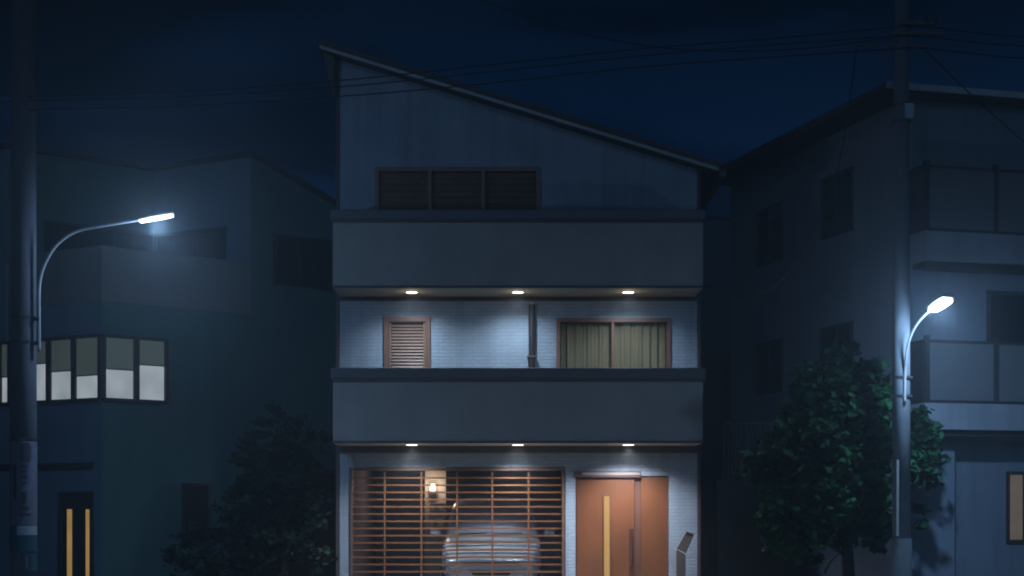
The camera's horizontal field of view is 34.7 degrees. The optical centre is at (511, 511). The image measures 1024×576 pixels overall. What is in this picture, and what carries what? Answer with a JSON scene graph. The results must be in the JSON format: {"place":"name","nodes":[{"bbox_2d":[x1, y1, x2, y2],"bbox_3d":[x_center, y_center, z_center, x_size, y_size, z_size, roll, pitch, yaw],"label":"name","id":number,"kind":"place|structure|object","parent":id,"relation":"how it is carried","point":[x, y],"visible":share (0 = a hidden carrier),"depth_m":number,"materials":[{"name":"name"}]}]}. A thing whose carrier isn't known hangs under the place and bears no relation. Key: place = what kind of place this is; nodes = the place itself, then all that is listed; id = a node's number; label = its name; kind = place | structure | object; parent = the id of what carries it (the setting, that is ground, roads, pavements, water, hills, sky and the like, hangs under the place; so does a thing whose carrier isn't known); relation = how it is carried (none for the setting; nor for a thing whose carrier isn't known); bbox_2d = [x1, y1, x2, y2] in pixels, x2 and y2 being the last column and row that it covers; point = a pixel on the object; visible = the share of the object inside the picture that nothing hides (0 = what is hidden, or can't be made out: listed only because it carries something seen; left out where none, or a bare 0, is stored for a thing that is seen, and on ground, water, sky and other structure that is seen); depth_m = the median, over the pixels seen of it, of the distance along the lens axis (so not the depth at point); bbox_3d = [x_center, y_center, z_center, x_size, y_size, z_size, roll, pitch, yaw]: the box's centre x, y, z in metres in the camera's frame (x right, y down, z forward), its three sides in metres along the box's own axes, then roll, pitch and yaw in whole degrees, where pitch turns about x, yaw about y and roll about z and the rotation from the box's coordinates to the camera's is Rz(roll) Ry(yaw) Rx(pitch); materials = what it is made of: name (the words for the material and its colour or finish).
{"place":"outdoors","nodes":[
{"label":"outdoors","id":0,"kind":"place"},
{"bbox_2d":[0,142,335,575],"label":"corner house","id":1,"kind":"structure","parent":0,"point":[188,340],"depth_m":30.35,"materials":[{"name":"paint"}]},
{"bbox_2d":[0,333,101,405],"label":"window","id":2,"kind":"structure","parent":1,"relation":"in","point":[66,365],"depth_m":29.47,"materials":[{"name":"grey"}]},
{"bbox_2d":[58,491,93,575],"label":"entrance door","id":3,"kind":"structure","parent":1,"relation":"in","point":[75,509],"depth_m":29.31,"materials":[{"name":"brown"}]},
{"bbox_2d":[44,219,154,251],"bbox_3d":[-7.917,-4.626,31.555,2.317,1.731,0.060,0,0,-41],"label":"window","id":4,"kind":"structure","parent":1,"relation":"in","point":[54,231],"depth_m":31.44,"materials":[{"name":"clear glass"}]},
{"bbox_2d":[102,333,168,403],"bbox_3d":[-6.750,-2.558,29.400,1.294,1.188,0.105,0,0,-41],"label":"window","id":5,"kind":"structure","parent":1,"relation":"in","point":[137,367],"depth_m":29.39,"materials":[{"name":"grey"}]},
{"bbox_2d":[154,226,226,259],"bbox_3d":[-6.251,-4.612,31.814,1.866,1.703,0.060,0,0,32],"label":"window","id":6,"kind":"structure","parent":1,"relation":"in","point":[211,242],"depth_m":31.71,"materials":[{"name":"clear glass"}]},
{"bbox_2d":[181,483,210,538],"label":"window","id":7,"kind":"structure","parent":1,"relation":"in","point":[195,497],"depth_m":30.24,"materials":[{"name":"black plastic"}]},
{"bbox_2d":[273,233,330,290],"bbox_3d":[-4.068,-4.838,31.760,1.305,0.989,0.060,0,0,-41],"label":"window","id":8,"kind":"structure","parent":1,"relation":"in","point":[298,261],"depth_m":31.72,"materials":[{"name":"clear glass"}]},
{"bbox_2d":[0,0,1023,215],"label":"sky","id":9,"kind":"structure","parent":0,"point":[721,111],"materials":[{"name":"blue"}]},
{"bbox_2d":[700,568,715,575],"bbox_3d":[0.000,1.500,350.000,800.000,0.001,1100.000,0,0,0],"label":"ground","id":10,"kind":"structure","parent":0,"point":[707,571],"depth_m":40.99,"materials":[{"name":"grey concrete"}]},
{"bbox_2d":[159,520,256,575],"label":"garden shrub","id":11,"kind":"object","parent":10,"relation":"on","point":[226,530],"visible":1,"depth_m":28.88,"materials":[{"name":"green plant"}]},
{"bbox_2d":[210,400,339,575],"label":"garden tree","id":12,"kind":"object","parent":10,"relation":"on","point":[285,541],"visible":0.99,"depth_m":29.25,"materials":[{"name":"green plant"}]},
{"bbox_2d":[318,39,726,575],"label":"three storey house","id":13,"kind":"structure","parent":10,"relation":"on","point":[464,211],"depth_m":29.30,"materials":[{"name":"blue paint"}]},
{"bbox_2d":[384,317,429,367],"bbox_3d":[-1.873,-2.804,29.340,0.829,1.369,0.150,0,0,0],"label":"window","id":14,"kind":"structure","parent":13,"relation":"in","point":[406,339],"depth_m":29.34,"materials":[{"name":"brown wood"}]},
{"bbox_2d":[430,486,435,494],"bbox_3d":[-1.618,-0.458,33.521,0.132,0.230,0.154,0,0,0],"label":"wall lamp","id":15,"kind":"object","parent":13,"relation":"attached to","point":[432,488],"visible":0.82,"depth_m":33.46,"materials":[{"name":"white glass"}]},
{"bbox_2d":[430,515,443,527],"bbox_3d":[-1.541,0.187,33.541,0.308,0.282,0.113,0,0,0],"label":"meter box","id":16,"kind":"object","parent":13,"relation":"attached to","point":[436,524],"visible":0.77,"depth_m":33.50,"materials":[{"name":"black plastic"}]},
{"bbox_2d":[431,503,444,510],"bbox_3d":[-1.519,-0.103,33.541,0.286,0.162,0.113,0,0,0],"label":"meter box","id":17,"kind":"object","parent":13,"relation":"attached to","point":[437,504],"visible":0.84,"depth_m":33.50,"materials":[{"name":"black plastic"}]},
{"bbox_2d":[375,167,539,209],"bbox_3d":[-0.972,-5.354,29.333,2.955,1.607,0.135,0,0,0],"label":"window","id":18,"kind":"structure","parent":13,"relation":"in","point":[396,188],"depth_m":29.36,"materials":[{"name":"black glass"}]},
{"bbox_2d":[430,497,554,575],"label":"parked car","id":19,"kind":"object","parent":13,"relation":"on","point":[495,538],"visible":0.74,"depth_m":30.80,"materials":[{"name":"paint"}]},
{"bbox_2d":[576,477,634,575],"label":"front door","id":20,"kind":"structure","parent":13,"relation":"in","point":[605,506],"depth_m":29.33,"materials":[{"name":"brown wood"}]},
{"bbox_2d":[556,318,670,367],"bbox_3d":[1.811,-2.790,29.341,2.040,1.340,0.142,0,0,0],"label":"window","id":21,"kind":"structure","parent":13,"relation":"in","point":[580,342],"depth_m":29.38,"materials":[{"name":"beige fabric"}]},
{"bbox_2d":[675,531,693,575],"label":"intercom post","id":22,"kind":"object","parent":10,"relation":"on","point":[684,542],"visible":1,"depth_m":28.92,"materials":[{"name":"grey metal"}]},
{"bbox_2d":[716,480,799,575],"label":"boundary wall","id":23,"kind":"structure","parent":10,"relation":"on","point":[739,544],"depth_m":31.00,"materials":[{"name":"grey concrete"}]},
{"bbox_2d":[721,421,790,479],"bbox_3d":[4.712,-1.161,31.070,1.477,1.106,0.060,0,0,0],"label":"slat fence","id":24,"kind":"object","parent":23,"relation":"on","point":[747,423],"visible":0.46,"depth_m":31.05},
{"bbox_2d":[732,337,951,575],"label":"street tree","id":25,"kind":"object","parent":10,"relation":"on","point":[830,422],"visible":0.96,"depth_m":26.09,"materials":[{"name":"green plant"}]},
{"bbox_2d":[700,216,730,567],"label":"distant house","id":26,"kind":"structure","parent":0,"point":[715,336],"depth_m":44.00,"materials":[{"name":"grey paint"}]},
{"bbox_2d":[720,81,1023,575],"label":"balcony house","id":27,"kind":"structure","parent":0,"point":[966,182],"depth_m":28.18,"materials":[{"name":"paint"}]},
{"bbox_2d":[756,338,783,395],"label":"window","id":28,"kind":"structure","parent":27,"relation":"in","point":[769,354],"depth_m":32.62,"materials":[{"name":"black glass"}]},
{"bbox_2d":[757,201,783,267],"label":"window","id":29,"kind":"structure","parent":27,"relation":"in","point":[770,220],"depth_m":32.59,"materials":[{"name":"black glass"}]},
{"bbox_2d":[819,321,852,372],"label":"window","id":30,"kind":"structure","parent":27,"relation":"in","point":[828,335],"depth_m":30.02,"materials":[{"name":"black glass"}]},
{"bbox_2d":[821,166,852,239],"bbox_3d":[5.929,-5.615,29.878,0.060,1.130,1.188,0,0,-16],"label":"window","id":31,"kind":"structure","parent":27,"relation":"in","point":[837,219],"depth_m":29.85,"materials":[{"name":"black glass"}]},
{"bbox_2d":[987,290,1023,341],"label":"window","id":32,"kind":"structure","parent":27,"relation":"in","point":[1005,309],"depth_m":28.01,"materials":[{"name":"black glass"}]},
{"bbox_2d":[1006,471,1023,542],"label":"window","id":33,"kind":"structure","parent":27,"relation":"in","point":[1014,479],"depth_m":28.39,"materials":[{"name":"brown glass"}]},
{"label":"pavement","id":34,"kind":"structure","parent":0,"visible":0},
{"bbox_2d":[1,0,36,575],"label":"utility pole","id":35,"kind":"object","parent":34,"relation":"on","point":[23,440],"visible":1,"depth_m":23.84,"materials":[{"name":"concrete"}]},
{"bbox_2d":[31,211,174,351],"bbox_3d":[-5.969,-3.355,23.900,2.081,2.045,0.190,0,0,0],"label":"street lamp","id":36,"kind":"object","parent":35,"relation":"attached to","point":[155,217],"visible":1,"depth_m":23.88,"materials":[{"name":"metal"}]},
{"bbox_2d":[28,48,901,110],"bbox_3d":[-0.571,-6.425,24.308,12.960,1.190,0.028,0,0,-4],"label":"overhead cable","id":37,"kind":"object","parent":35,"relation":"attached to","point":[463,85],"visible":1,"depth_m":24.29,"materials":[{"name":"black rubber"}]},
{"bbox_2d":[855,0,944,575],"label":"utility pole","id":38,"kind":"object","parent":34,"relation":"on","point":[901,539],"visible":1,"depth_m":24.89,"materials":[{"name":"concrete"}]},
{"bbox_2d":[28,35,900,100],"bbox_3d":[-0.571,-6.588,24.308,12.960,1.252,0.028,0,0,-4],"label":"overhead cable","id":39,"kind":"object","parent":38,"relation":"attached to","point":[460,74],"visible":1,"depth_m":24.29,"materials":[{"name":"black rubber"}]},
{"bbox_2d":[28,26,901,96],"bbox_3d":[-0.571,-6.687,24.308,12.961,1.327,0.028,0,0,-4],"label":"overhead cable","id":40,"kind":"object","parent":38,"relation":"attached to","point":[461,67],"visible":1,"depth_m":24.29,"materials":[{"name":"black rubber"}]},
{"bbox_2d":[479,0,901,51],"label":"overhead cable","id":41,"kind":"object","parent":38,"relation":"attached to","point":[686,49],"visible":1,"depth_m":24.55,"materials":[{"name":"black rubber"}]},
{"bbox_2d":[704,49,856,299],"bbox_3d":[4.324,-5.283,26.615,0.128,3.492,3.929,0,0,-29],"label":"overhead cable","id":42,"kind":"object","parent":38,"relation":"attached to","point":[826,204],"visible":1,"depth_m":25.64,"materials":[{"name":"black rubber"}]},
{"bbox_2d":[895,292,954,402],"bbox_3d":[6.113,-2.417,24.442,0.300,1.537,1.460,0,0,-16],"label":"street lamp","id":43,"kind":"object","parent":38,"relation":"attached to","point":[940,302],"visible":0.98,"depth_m":24.21,"materials":[{"name":"metal"}]},
{"bbox_2d":[901,47,1023,58],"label":"overhead cable","id":44,"kind":"object","parent":38,"relation":"attached to","point":[963,52],"visible":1,"depth_m":25.05,"materials":[{"name":"black rubber"}]},
{"bbox_2d":[901,24,1023,36],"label":"overhead cable","id":45,"kind":"object","parent":38,"relation":"attached to","point":[961,31],"visible":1,"depth_m":25.05,"materials":[{"name":"black rubber"}]},
{"bbox_2d":[902,35,1023,45],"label":"overhead cable","id":46,"kind":"object","parent":38,"relation":"attached to","point":[962,40],"visible":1,"depth_m":25.05,"materials":[{"name":"black rubber"}]},
{"bbox_2d":[925,49,1023,141],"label":"overhead cable","id":47,"kind":"object","parent":38,"relation":"attached to","point":[987,109],"visible":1,"depth_m":25.34,"materials":[{"name":"black rubber"}]}
]}

